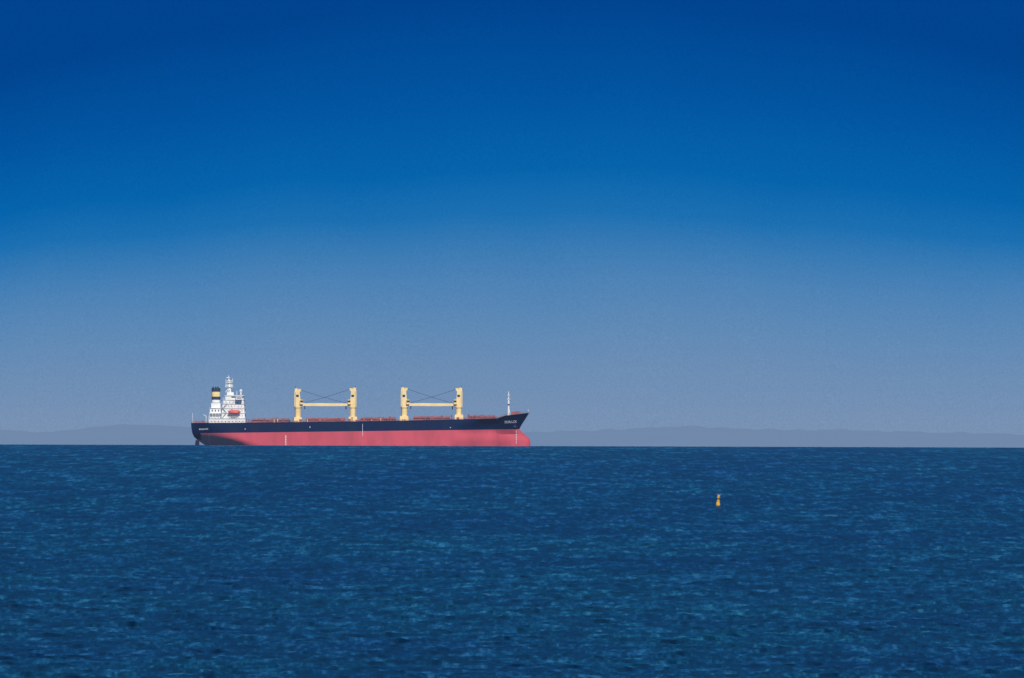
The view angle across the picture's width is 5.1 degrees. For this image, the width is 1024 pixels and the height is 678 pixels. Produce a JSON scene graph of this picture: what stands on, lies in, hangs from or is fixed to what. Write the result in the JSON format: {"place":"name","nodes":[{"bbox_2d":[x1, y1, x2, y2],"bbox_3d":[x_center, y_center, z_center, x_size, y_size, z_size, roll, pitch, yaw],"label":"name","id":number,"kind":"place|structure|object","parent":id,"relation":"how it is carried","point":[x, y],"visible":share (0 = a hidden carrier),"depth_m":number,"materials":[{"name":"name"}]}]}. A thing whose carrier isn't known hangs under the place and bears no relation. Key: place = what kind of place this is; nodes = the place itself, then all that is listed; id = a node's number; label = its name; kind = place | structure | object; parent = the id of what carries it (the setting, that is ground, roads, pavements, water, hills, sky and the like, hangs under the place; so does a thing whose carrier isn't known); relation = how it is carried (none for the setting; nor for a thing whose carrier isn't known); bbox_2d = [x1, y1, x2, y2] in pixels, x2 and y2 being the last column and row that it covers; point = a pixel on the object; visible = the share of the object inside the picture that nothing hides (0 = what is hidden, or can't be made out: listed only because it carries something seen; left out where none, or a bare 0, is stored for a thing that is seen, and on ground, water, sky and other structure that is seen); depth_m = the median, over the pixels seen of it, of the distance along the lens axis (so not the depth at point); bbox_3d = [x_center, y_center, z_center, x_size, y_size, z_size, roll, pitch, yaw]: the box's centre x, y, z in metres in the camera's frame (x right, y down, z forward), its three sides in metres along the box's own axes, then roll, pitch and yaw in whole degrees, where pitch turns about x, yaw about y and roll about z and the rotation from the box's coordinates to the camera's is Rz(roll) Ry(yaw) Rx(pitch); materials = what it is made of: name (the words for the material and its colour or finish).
{"place":"outdoors","nodes":[
{"label":"outdoors","id":0,"kind":"place"},
{"bbox_2d":[0,444,1023,677],"bbox_3d":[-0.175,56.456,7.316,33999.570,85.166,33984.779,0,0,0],"label":"sea","id":1,"kind":"structure","parent":0,"point":[210,561],"depth_m":1012.61,"materials":[{"name":"liquid"}]},
{"bbox_2d":[191,375,530,445],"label":"bulk carrier ship","id":2,"kind":"object","parent":1,"relation":"on","point":[227,424],"visible":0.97,"depth_m":6483.87,"materials":[{"name":"metal"}]},
{"bbox_2d":[716,495,719,505],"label":"navigation buoy","id":3,"kind":"object","parent":1,"relation":"on","point":[718,502],"visible":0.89,"depth_m":1604.74,"materials":[{"name":"yellow metal"}]},
{"bbox_2d":[0,424,1023,447],"bbox_3d":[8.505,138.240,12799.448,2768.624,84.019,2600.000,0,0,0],"label":"hills","id":4,"kind":"structure","parent":0,"point":[680,436],"depth_m":12848.63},
{"bbox_2d":[0,0,1023,434],"label":"sky","id":5,"kind":"structure","parent":0,"point":[596,214],"materials":[{"name":"blue"}]}
]}

